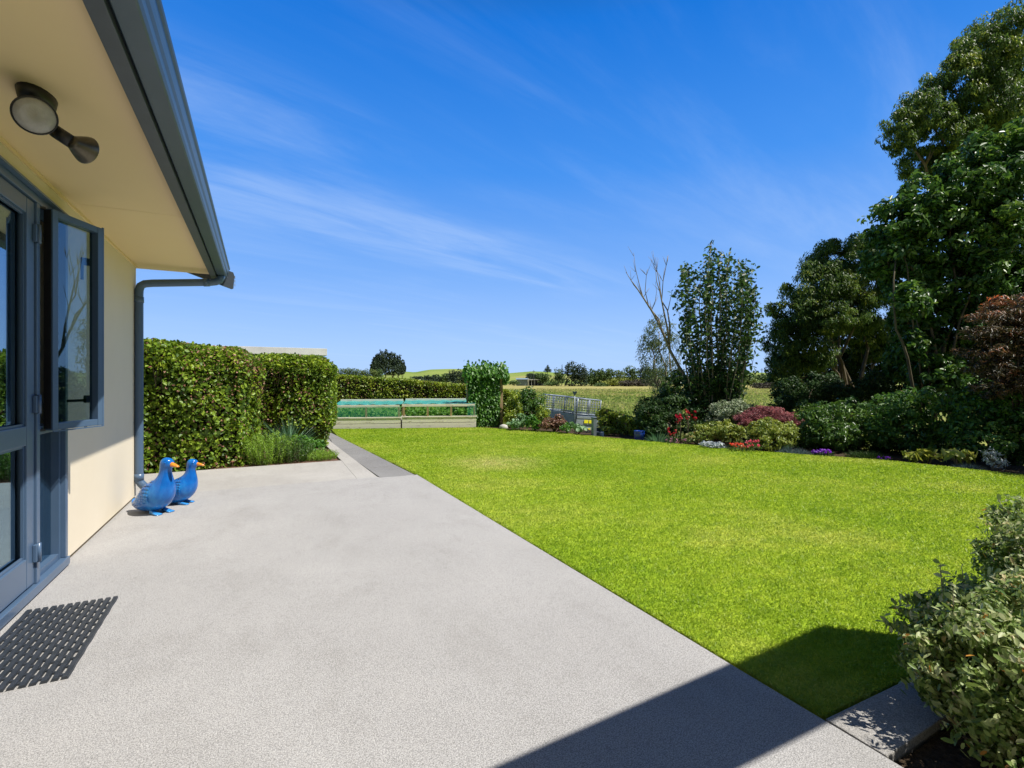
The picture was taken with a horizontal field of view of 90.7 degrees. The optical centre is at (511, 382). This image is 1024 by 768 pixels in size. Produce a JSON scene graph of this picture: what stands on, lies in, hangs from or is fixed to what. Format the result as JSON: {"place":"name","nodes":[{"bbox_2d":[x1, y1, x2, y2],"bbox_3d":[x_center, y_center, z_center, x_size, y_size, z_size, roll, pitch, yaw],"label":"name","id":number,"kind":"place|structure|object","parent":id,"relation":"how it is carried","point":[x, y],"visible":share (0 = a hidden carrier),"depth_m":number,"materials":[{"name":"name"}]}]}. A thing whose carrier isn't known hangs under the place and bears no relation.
{"place":"outdoors","nodes":[
{"label":"outdoors","id":0,"kind":"place"},
{"bbox_2d":[146,448,338,473],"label":"hedge bed soil","id":1,"kind":"structure","parent":0,"point":[295,462],"depth_m":7.95,"materials":[{"name":"brown soil"}]},
{"bbox_2d":[144,337,266,473],"bbox_3d":[-5.699,0.459,7.626,3.622,2.319,2.070,0,0,-27],"label":"hedge","id":2,"kind":"object","parent":1,"relation":"on","point":[202,403],"visible":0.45,"depth_m":7.33,"materials":[{"name":"green plant"}]},
{"bbox_2d":[240,427,297,465],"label":"herb bush","id":3,"kind":"object","parent":1,"relation":"on","point":[268,454],"visible":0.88,"depth_m":7.85,"materials":[{"name":"green plant"}]},
{"bbox_2d":[259,414,319,457],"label":"spiky plant","id":4,"kind":"object","parent":1,"relation":"on","point":[290,431],"visible":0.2,"depth_m":8.60,"materials":[{"name":"green plant"}]},
{"bbox_2d":[269,434,317,462],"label":"herb bush","id":5,"kind":"object","parent":1,"relation":"on","point":[295,451],"visible":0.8,"depth_m":8.07,"materials":[{"name":"green plant"}]},
{"bbox_2d":[255,352,338,447],"bbox_3d":[-4.626,0.456,10.454,1.840,2.126,2.549,0,0,-27],"label":"hedge","id":6,"kind":"object","parent":1,"relation":"on","point":[296,386],"visible":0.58,"depth_m":9.55,"materials":[{"name":"green plant"}]},
{"bbox_2d":[289,434,325,454],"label":"leafy herb","id":7,"kind":"object","parent":1,"relation":"on","point":[318,444],"visible":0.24,"depth_m":8.58,"materials":[{"name":"green plant"}]},
{"bbox_2d":[300,449,338,460],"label":"creeping herb","id":8,"kind":"object","parent":1,"relation":"on","point":[319,455],"visible":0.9,"depth_m":8.31,"materials":[{"name":"green plant"}]},
{"bbox_2d":[134,440,376,496],"bbox_3d":[-5.091,1.312,7.720,4.998,0.117,4.837,0,0,-27],"label":"concrete apron","id":9,"kind":"object","parent":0,"point":[345,466],"visible":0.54,"depth_m":6.86,"materials":[{"name":"grey concrete"}]},
{"bbox_2d":[211,345,326,355],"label":"shed","id":10,"kind":"structure","parent":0,"point":[299,351],"depth_m":13.44,"materials":[{"name":"white paint"}]},
{"bbox_2d":[328,433,413,477],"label":"path","id":11,"kind":"structure","parent":0,"point":[377,466],"depth_m":8.09,"materials":[{"name":"concrete"}]},
{"bbox_2d":[0,475,902,767],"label":"patio","id":12,"kind":"structure","parent":0,"point":[412,621],"depth_m":2.27,"materials":[{"name":"concrete"}]},
{"bbox_2d":[0,596,117,691],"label":"doormat","id":13,"kind":"object","parent":12,"relation":"on","point":[7,646],"visible":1,"depth_m":2.42,"materials":[{"name":"rubber"}]},
{"bbox_2d":[131,457,179,515],"bbox_3d":[-3.409,0.982,4.834,0.550,0.532,0.289,0,0,16],"label":"duck ornament","id":14,"kind":"object","parent":12,"relation":"on","point":[158,492],"visible":1,"depth_m":4.74,"materials":[{"name":"blue ceramic"}]},
{"bbox_2d":[171,459,204,504],"bbox_3d":[-3.416,1.019,5.196,0.473,0.458,0.248,0,0,-7],"label":"duck ornament","id":15,"kind":"object","parent":12,"relation":"on","point":[186,482],"visible":0.73,"depth_m":5.15,"materials":[{"name":"blue ceramic"}]},
{"bbox_2d":[136,0,1023,376],"label":"sky","id":16,"kind":"structure","parent":0,"point":[434,184],"materials":[{"name":"blue"}]},
{"bbox_2d":[331,369,993,458],"bbox_3d":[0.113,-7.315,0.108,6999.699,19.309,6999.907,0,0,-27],"label":"ground","id":17,"kind":"structure","parent":0,"point":[513,376],"depth_m":378.92,"materials":[{"name":"green plant"}]},
{"bbox_2d":[0,0,234,629],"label":"house","id":18,"kind":"structure","parent":17,"relation":"on","point":[80,243],"depth_m":3.10,"materials":[{"name":"beige paint"}]},
{"bbox_2d":[0,177,41,611],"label":"door","id":19,"kind":"structure","parent":18,"relation":"in","point":[18,576],"depth_m":2.85,"materials":[{"name":"grey metal"}]},
{"bbox_2d":[40,421,63,575],"bbox_3d":[-2.953,0.724,3.194,0.075,0.918,0.441,0,0,-27],"label":"side window","id":20,"kind":"structure","parent":18,"relation":"in","point":[53,556],"depth_m":3.36,"materials":[{"name":"grey metal"}]},
{"bbox_2d":[10,82,98,163],"bbox_3d":[-2.021,-1.117,2.167,0.303,0.276,0.260,0,0,11],"label":"floodlight","id":21,"kind":"object","parent":18,"relation":"attached to","point":[33,108],"visible":1,"depth_m":2.13,"materials":[{"name":"black plastic"}]},
{"bbox_2d":[333,399,403,428],"bbox_3d":[-4.034,0.895,14.370,1.864,0.770,1.370,0,0,-8],"label":"raised garden bed","id":22,"kind":"object","parent":17,"relation":"on","point":[365,422],"visible":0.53,"depth_m":13.74,"materials":[{"name":"wood"}]},
{"bbox_2d":[337,406,401,418],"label":"strawberry leaves","id":23,"kind":"object","parent":22,"relation":"in","point":[371,412],"visible":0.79,"depth_m":13.99,"materials":[{"name":"green plant"}]},
{"bbox_2d":[378,350,387,373],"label":"pine tree","id":24,"kind":"object","parent":17,"relation":"on","point":[381,360],"visible":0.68,"depth_m":238.26,"materials":[{"name":"green plant"}]},
{"bbox_2d":[381,349,392,376],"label":"pine tree","id":25,"kind":"object","parent":17,"relation":"on","point":[389,364],"visible":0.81,"depth_m":240.40,"materials":[{"name":"green plant"}]},
{"bbox_2d":[389,351,399,377],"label":"pine tree","id":26,"kind":"object","parent":17,"relation":"on","point":[393,362],"visible":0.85,"depth_m":242.10,"materials":[{"name":"green plant"}]},
{"bbox_2d":[393,354,405,377],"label":"pine tree","id":27,"kind":"object","parent":17,"relation":"on","point":[400,368],"visible":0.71,"depth_m":244.33,"materials":[{"name":"green plant"}]},
{"bbox_2d":[402,398,476,427],"bbox_3d":[-2.083,0.880,14.638,2.055,0.770,1.370,0,0,-8],"label":"raised garden bed","id":28,"kind":"object","parent":17,"relation":"on","point":[428,421],"visible":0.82,"depth_m":14.00,"materials":[{"name":"wood"}]},
{"bbox_2d":[405,406,472,417],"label":"strawberry leaves","id":29,"kind":"object","parent":28,"relation":"in","point":[439,411],"visible":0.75,"depth_m":14.22,"materials":[{"name":"green plant"}]},
{"bbox_2d":[335,374,545,422],"bbox_3d":[-2.470,0.631,17.855,7.270,1.839,1.262,0,0,-5],"label":"hedge","id":30,"kind":"object","parent":17,"relation":"on","point":[350,386],"visible":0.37,"depth_m":17.20,"materials":[{"name":"green plant"}]},
{"bbox_2d":[445,369,458,382],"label":"tree","id":31,"kind":"object","parent":17,"relation":"on","point":[452,376],"visible":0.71,"depth_m":318.46,"materials":[{"name":"green plant"}]},
{"bbox_2d":[451,368,464,383],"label":"tree","id":32,"kind":"object","parent":17,"relation":"on","point":[455,380],"visible":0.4,"depth_m":313.32,"materials":[{"name":"green plant"}]},
{"bbox_2d":[516,378,544,385],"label":"farm building","id":33,"kind":"structure","parent":17,"relation":"on","point":[525,381],"depth_m":323.00,"materials":[{"name":"white paint"}]},
{"bbox_2d":[536,374,551,383],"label":"tree","id":34,"kind":"object","parent":17,"relation":"on","point":[542,377],"visible":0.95,"depth_m":318.57,"materials":[{"name":"green plant"}]},
{"bbox_2d":[548,367,564,385],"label":"tree","id":35,"kind":"object","parent":17,"relation":"on","point":[558,377],"visible":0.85,"depth_m":299.03,"materials":[{"name":"green plant"}]},
{"bbox_2d":[561,361,581,385],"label":"tree","id":36,"kind":"object","parent":17,"relation":"on","point":[573,370],"visible":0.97,"depth_m":288.69,"materials":[{"name":"green plant"}]},
{"bbox_2d":[543,394,600,429],"bbox_3d":[1.967,1.303,20.130,1.710,1.527,3.056,6,0,-38],"label":"cage trailer","id":37,"kind":"object","parent":17,"relation":"on","point":[581,419],"visible":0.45,"depth_m":19.16,"materials":[{"name":"metal"}]},
{"bbox_2d":[572,363,589,385],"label":"tree","id":38,"kind":"object","parent":17,"relation":"on","point":[583,374],"visible":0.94,"depth_m":288.46,"materials":[{"name":"green plant"}]},
{"bbox_2d":[583,368,599,385],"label":"tree","id":39,"kind":"object","parent":17,"relation":"on","point":[590,377],"visible":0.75,"depth_m":298.06,"materials":[{"name":"green plant"}]},
{"bbox_2d":[591,368,611,382],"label":"tree","id":40,"kind":"object","parent":17,"relation":"on","point":[601,375],"visible":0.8,"depth_m":298.11,"materials":[{"name":"green plant"}]},
{"bbox_2d":[599,368,614,385],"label":"tree","id":41,"kind":"object","parent":17,"relation":"on","point":[609,377],"visible":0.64,"depth_m":298.70,"materials":[{"name":"green plant"}]},
{"bbox_2d":[601,379,619,385],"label":"bush","id":42,"kind":"object","parent":17,"relation":"on","point":[612,382],"visible":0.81,"depth_m":278.05,"materials":[{"name":"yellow plant"}]},
{"bbox_2d":[610,370,627,379],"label":"tree","id":43,"kind":"object","parent":17,"relation":"on","point":[619,374],"visible":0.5,"depth_m":298.30,"materials":[{"name":"green plant"}]},
{"bbox_2d":[618,380,640,385],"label":"bush","id":44,"kind":"object","parent":17,"relation":"on","point":[626,382],"visible":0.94,"depth_m":268.69,"materials":[{"name":"brown plant"}]},
{"bbox_2d":[623,365,640,379],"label":"tree","id":45,"kind":"object","parent":17,"relation":"on","point":[632,373],"visible":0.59,"depth_m":308.00,"materials":[{"name":"green plant"}]},
{"bbox_2d":[749,382,770,388],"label":"bush","id":46,"kind":"object","parent":17,"relation":"on","point":[759,386],"visible":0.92,"depth_m":168.69,"materials":[{"name":"brown plant"}]},
{"bbox_2d":[759,230,909,416],"bbox_3d":[10.255,-1.308,15.576,5.950,6.991,2.646,0,0,-27],"label":"gum tree","id":47,"kind":"object","parent":17,"relation":"on","point":[834,307],"visible":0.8,"depth_m":14.72,"materials":[{"name":"green plant"}]},
{"bbox_2d":[767,334,931,408],"bbox_3d":[11.119,0.152,16.446,5.839,4.491,3.387,0,0,-27],"label":"dark shrub","id":48,"kind":"object","parent":17,"relation":"on","point":[853,368],"visible":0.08,"depth_m":16.42,"materials":[{"name":"green plant"}]},
{"bbox_2d":[826,678,958,762],"bbox_3d":[4.571,1.313,3.476,7.515,0.114,0.220,0,0,-27],"label":"mowing strip","id":49,"kind":"object","parent":17,"relation":"on","point":[895,724],"visible":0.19,"depth_m":1.87,"materials":[{"name":"concrete"}]},
{"bbox_2d":[874,0,1023,438],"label":"gum tree","id":50,"kind":"object","parent":17,"relation":"on","point":[987,61],"visible":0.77,"depth_m":14.68,"materials":[{"name":"green plant"}]},
{"bbox_2d":[884,361,1013,443],"bbox_3d":[10.600,0.634,11.531,3.723,3.148,1.668,0,0,23],"label":"dark shrub","id":51,"kind":"object","parent":17,"relation":"on","point":[899,387],"visible":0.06,"depth_m":12.03,"materials":[{"name":"green plant"}]},
{"bbox_2d":[452,388,884,448],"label":"meadow grass","id":52,"kind":"structure","parent":0,"point":[618,400],"depth_m":69.95,"materials":[{"name":"green plant"}]},
{"bbox_2d":[332,427,1023,720],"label":"lawn","id":53,"kind":"structure","parent":0,"point":[789,662],"depth_m":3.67,"materials":[{"name":"green plant"}]},
{"bbox_2d":[489,426,1023,474],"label":"garden bed soil","id":54,"kind":"structure","parent":0,"point":[1016,469],"depth_m":8.99,"materials":[{"name":"brown soil"}]},
{"bbox_2d":[462,359,509,426],"bbox_3d":[-0.732,0.330,14.622,1.325,2.004,1.120,0,0,-19],"label":"bean trellis","id":55,"kind":"object","parent":54,"relation":"on","point":[485,382],"visible":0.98,"depth_m":14.51,"materials":[{"name":"green plant"}]},
{"bbox_2d":[506,413,525,429],"bbox_3d":[0.175,1.112,13.380,0.607,0.560,0.463,0,0,-47],"label":"leafy vegetable","id":56,"kind":"object","parent":54,"relation":"on","point":[518,423],"visible":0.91,"depth_m":13.28,"materials":[{"name":"green plant"}]},
{"bbox_2d":[504,390,550,427],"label":"garden shrub","id":57,"kind":"object","parent":54,"relation":"on","point":[510,415],"visible":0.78,"depth_m":14.47,"materials":[{"name":"green plant"}]},
{"bbox_2d":[509,386,547,419],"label":"garden shrub","id":58,"kind":"object","parent":54,"relation":"on","point":[530,400],"visible":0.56,"depth_m":15.00,"materials":[{"name":"green plant"}]},
{"bbox_2d":[523,414,540,430],"bbox_3d":[0.543,1.104,13.139,0.505,0.577,0.614,0,0,-27],"label":"leafy vegetable","id":59,"kind":"object","parent":54,"relation":"on","point":[534,422],"visible":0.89,"depth_m":13.03,"materials":[{"name":"green plant"}]},
{"bbox_2d":[538,414,566,431],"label":"garden shrub","id":60,"kind":"object","parent":54,"relation":"on","point":[558,421],"visible":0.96,"depth_m":12.78,"materials":[{"name":"red plant"}]},
{"bbox_2d":[559,422,571,432],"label":"garden shrub","id":61,"kind":"object","parent":54,"relation":"on","point":[562,427],"visible":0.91,"depth_m":12.39,"materials":[{"name":"green plant"}]},
{"bbox_2d":[567,421,588,433],"bbox_3d":[1.610,1.183,12.378,0.419,0.421,0.723,0,0,-27],"label":"rhubarb","id":62,"kind":"object","parent":54,"relation":"on","point":[578,427],"visible":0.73,"depth_m":12.23,"materials":[{"name":"green plant"}]},
{"bbox_2d":[591,417,596,435],"bbox_3d":[1.936,1.087,11.950,0.110,0.525,0.110,0,0,-27],"label":"short post","id":63,"kind":"object","parent":54,"relation":"on","point":[594,426],"visible":0.79,"depth_m":11.92,"materials":[{"name":"metal"}]},
{"bbox_2d":[595,411,614,434],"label":"garden shrub","id":64,"kind":"object","parent":54,"relation":"on","point":[604,427],"visible":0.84,"depth_m":12.91,"materials":[{"name":"green plant"}]},
{"bbox_2d":[597,407,665,436],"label":"shrub","id":65,"kind":"object","parent":54,"relation":"on","point":[622,422],"visible":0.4,"depth_m":12.71,"materials":[{"name":"green plant"}]},
{"bbox_2d":[634,430,644,439],"bbox_3d":[2.834,1.215,11.250,0.250,0.270,0.250,0,0,-27],"label":"plant pot","id":66,"kind":"object","parent":54,"relation":"on","point":[639,434],"visible":0.79,"depth_m":11.15,"materials":[{"name":"blue ceramic"}]},
{"bbox_2d":[625,247,685,386],"bbox_3d":[3.768,-1.175,13.001,1.820,4.586,0.257,0,0,1],"label":"bare tree","id":67,"kind":"object","parent":54,"relation":"on","point":[657,319],"visible":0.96,"depth_m":12.89,"materials":[{"name":"grey plant"}]},
{"bbox_2d":[644,431,672,442],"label":"iris clump","id":68,"kind":"object","parent":54,"relation":"on","point":[660,439],"visible":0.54,"depth_m":10.87,"materials":[{"name":"green plant"}]},
{"bbox_2d":[635,314,683,436],"bbox_3d":[4.269,-0.003,14.575,1.278,3.912,1.858,0,0,41],"label":"willow tree","id":69,"kind":"object","parent":54,"relation":"on","point":[651,345],"visible":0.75,"depth_m":14.38,"materials":[{"name":"green plant"}]},
{"bbox_2d":[632,391,687,438],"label":"garden shrub","id":70,"kind":"object","parent":54,"relation":"on","point":[660,411],"visible":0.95,"depth_m":11.50,"materials":[{"name":"green plant"}]},
{"bbox_2d":[651,367,688,406],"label":"garden shrub","id":71,"kind":"object","parent":54,"relation":"on","point":[676,386],"visible":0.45,"depth_m":13.35,"materials":[{"name":"green plant"}]},
{"bbox_2d":[674,413,683,443],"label":"red flowers","id":72,"kind":"object","parent":54,"relation":"on","point":[679,420],"visible":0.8,"depth_m":11.05,"materials":[{"name":"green plant"}]},
{"bbox_2d":[682,409,698,443],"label":"red flowers","id":73,"kind":"object","parent":54,"relation":"on","point":[687,419],"visible":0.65,"depth_m":10.79,"materials":[{"name":"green plant"}]},
{"bbox_2d":[683,428,703,444],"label":"garden shrub","id":74,"kind":"object","parent":54,"relation":"on","point":[691,436],"visible":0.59,"depth_m":10.29,"materials":[{"name":"green plant"}]},
{"bbox_2d":[677,359,743,424],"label":"garden shrub","id":75,"kind":"object","parent":54,"relation":"on","point":[696,406],"visible":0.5,"depth_m":11.96,"materials":[{"name":"green plant"}]},
{"bbox_2d":[699,440,724,447],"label":"silver plant","id":76,"kind":"object","parent":54,"relation":"on","point":[712,444],"visible":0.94,"depth_m":9.69,"materials":[{"name":"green plant"}]},
{"bbox_2d":[667,240,770,441],"bbox_3d":[5.062,-0.938,12.483,2.594,5.100,2.126,0,0,6],"label":"upright tree","id":77,"kind":"object","parent":54,"relation":"on","point":[738,365],"visible":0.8,"depth_m":12.01,"materials":[{"name":"green plant"}]},
{"bbox_2d":[694,419,745,442],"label":"garden shrub","id":78,"kind":"object","parent":54,"relation":"on","point":[713,431],"visible":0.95,"depth_m":10.19,"materials":[{"name":"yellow plant"}]},
{"bbox_2d":[703,398,754,441],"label":"variegated shrub","id":79,"kind":"object","parent":54,"relation":"on","point":[736,406],"visible":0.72,"depth_m":11.16,"materials":[{"name":"green plant"}]},
{"bbox_2d":[727,442,746,451],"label":"orange flowers","id":80,"kind":"object","parent":54,"relation":"on","point":[733,446],"visible":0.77,"depth_m":9.31,"materials":[{"name":"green plant"}]},
{"bbox_2d":[677,414,804,441],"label":"flowers","id":81,"kind":"object","parent":54,"relation":"on","point":[699,421],"visible":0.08,"depth_m":11.80,"materials":[{"name":"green plant"}]},
{"bbox_2d":[744,439,762,451],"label":"pink flowers","id":82,"kind":"object","parent":54,"relation":"on","point":[749,444],"visible":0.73,"depth_m":9.26,"materials":[{"name":"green plant"}]},
{"bbox_2d":[732,405,803,445],"bbox_3d":[5.404,0.926,10.670,1.407,0.902,1.106,0,0,19],"label":"weeping maple","id":83,"kind":"object","parent":54,"relation":"on","point":[744,418],"visible":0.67,"depth_m":10.47,"materials":[{"name":"red plant"}]},
{"bbox_2d":[743,416,799,450],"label":"garden shrub","id":84,"kind":"object","parent":54,"relation":"on","point":[765,435],"visible":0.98,"depth_m":9.49,"materials":[{"name":"green plant"}]},
{"bbox_2d":[773,445,801,453],"bbox_3d":[5.036,1.239,9.202,0.577,0.202,0.566,0,0,-27],"label":"fescue mound","id":85,"kind":"object","parent":54,"relation":"on","point":[788,450],"visible":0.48,"depth_m":9.17,"materials":[{"name":"green plant"}]},
{"bbox_2d":[768,370,829,447],"bbox_3d":[7.105,0.771,12.575,1.257,2.182,1.939,0,0,41],"label":"dark shrub","id":86,"kind":"object","parent":54,"relation":"on","point":[788,399],"visible":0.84,"depth_m":12.43,"materials":[{"name":"green plant"}]},
{"bbox_2d":[791,399,814,442],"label":"garden shrub","id":87,"kind":"object","parent":54,"relation":"on","point":[803,404],"visible":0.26,"depth_m":10.76,"materials":[{"name":"green plant"}]},
{"bbox_2d":[811,449,834,456],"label":"violet flowers","id":88,"kind":"object","parent":54,"relation":"on","point":[825,452],"visible":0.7,"depth_m":8.77,"materials":[{"name":"purple plant"}]},
{"bbox_2d":[792,395,885,450],"bbox_3d":[6.430,0.843,9.783,1.782,1.156,1.297,0,0,-27],"label":"rhododendron","id":89,"kind":"object","parent":54,"relation":"on","point":[824,425],"visible":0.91,"depth_m":9.62,"materials":[{"name":"green plant"}]},
{"bbox_2d":[792,429,907,453],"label":"dark shrub","id":90,"kind":"object","parent":54,"relation":"on","point":[850,447],"visible":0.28,"depth_m":9.76,"materials":[{"name":"green plant"}]},
{"bbox_2d":[809,369,897,415],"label":"dark shrub","id":91,"kind":"object","parent":54,"relation":"on","point":[868,386],"visible":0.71,"depth_m":12.23,"materials":[{"name":"green plant"}]},
{"bbox_2d":[843,449,874,458],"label":"green tuft","id":92,"kind":"object","parent":54,"relation":"on","point":[853,455],"visible":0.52,"depth_m":8.75,"materials":[{"name":"green plant"}]},
{"bbox_2d":[854,450,892,459],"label":"green tuft","id":93,"kind":"object","parent":54,"relation":"on","point":[872,456],"visible":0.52,"depth_m":8.54,"materials":[{"name":"green plant"}]},
{"bbox_2d":[856,385,959,453],"bbox_3d":[7.174,0.732,9.082,1.385,1.354,1.585,0,0,-27],"label":"dark shrub","id":94,"kind":"object","parent":54,"relation":"on","point":[903,417],"visible":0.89,"depth_m":8.88,"materials":[{"name":"green plant"}]},
{"bbox_2d":[901,446,942,463],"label":"broad leaf plant","id":95,"kind":"object","parent":54,"relation":"on","point":[927,454],"visible":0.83,"depth_m":7.97,"materials":[{"name":"green plant"}]},
{"bbox_2d":[855,116,1023,440],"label":"broadleaf tree","id":96,"kind":"object","parent":54,"relation":"on","point":[986,212],"visible":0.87,"depth_m":10.60,"materials":[{"name":"green plant"}]},
{"bbox_2d":[888,441,1023,465],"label":"dark shrub","id":97,"kind":"object","parent":54,"relation":"on","point":[979,457],"visible":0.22,"depth_m":8.54,"materials":[{"name":"green plant"}]},
{"bbox_2d":[940,448,977,466],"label":"broad leaf plant","id":98,"kind":"object","parent":54,"relation":"on","point":[950,454],"visible":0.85,"depth_m":7.66,"materials":[{"name":"green plant"}]},
{"bbox_2d":[949,463,987,469],"bbox_3d":[6.774,1.255,7.487,0.541,0.170,0.566,0,0,-27],"label":"fescue mound","id":99,"kind":"object","parent":54,"relation":"on","point":[970,466],"visible":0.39,"depth_m":7.48,"materials":[{"name":"green plant"}]},
{"bbox_2d":[934,386,1023,462],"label":"dark shrub","id":100,"kind":"object","parent":54,"relation":"on","point":[987,420],"visible":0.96,"depth_m":7.95,"materials":[{"name":"green plant"}]},
{"bbox_2d":[949,292,1023,465],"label":"bronze maple","id":101,"kind":"object","parent":54,"relation":"on","point":[1004,373],"visible":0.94,"depth_m":8.01,"materials":[{"name":"red plant"}]},
{"bbox_2d":[979,446,1010,470],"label":"silver plant","id":102,"kind":"object","parent":54,"relation":"on","point":[994,467],"visible":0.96,"depth_m":7.29,"materials":[{"name":"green plant"}]},
{"bbox_2d":[896,725,1023,767],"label":"bed soil","id":103,"kind":"structure","parent":0,"point":[936,752],"depth_m":1.74,"materials":[{"name":"black soil"}]},
{"bbox_2d":[875,558,1023,767],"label":"grey leaf bush","id":104,"kind":"object","parent":103,"relation":"on","point":[971,675],"visible":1,"depth_m":1.78,"materials":[{"name":"green plant"}]},
{"bbox_2d":[965,492,1023,608],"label":"grey leaf bush","id":105,"kind":"object","parent":103,"relation":"on","point":[1006,538],"visible":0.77,"depth_m":2.70,"materials":[{"name":"green plant"}]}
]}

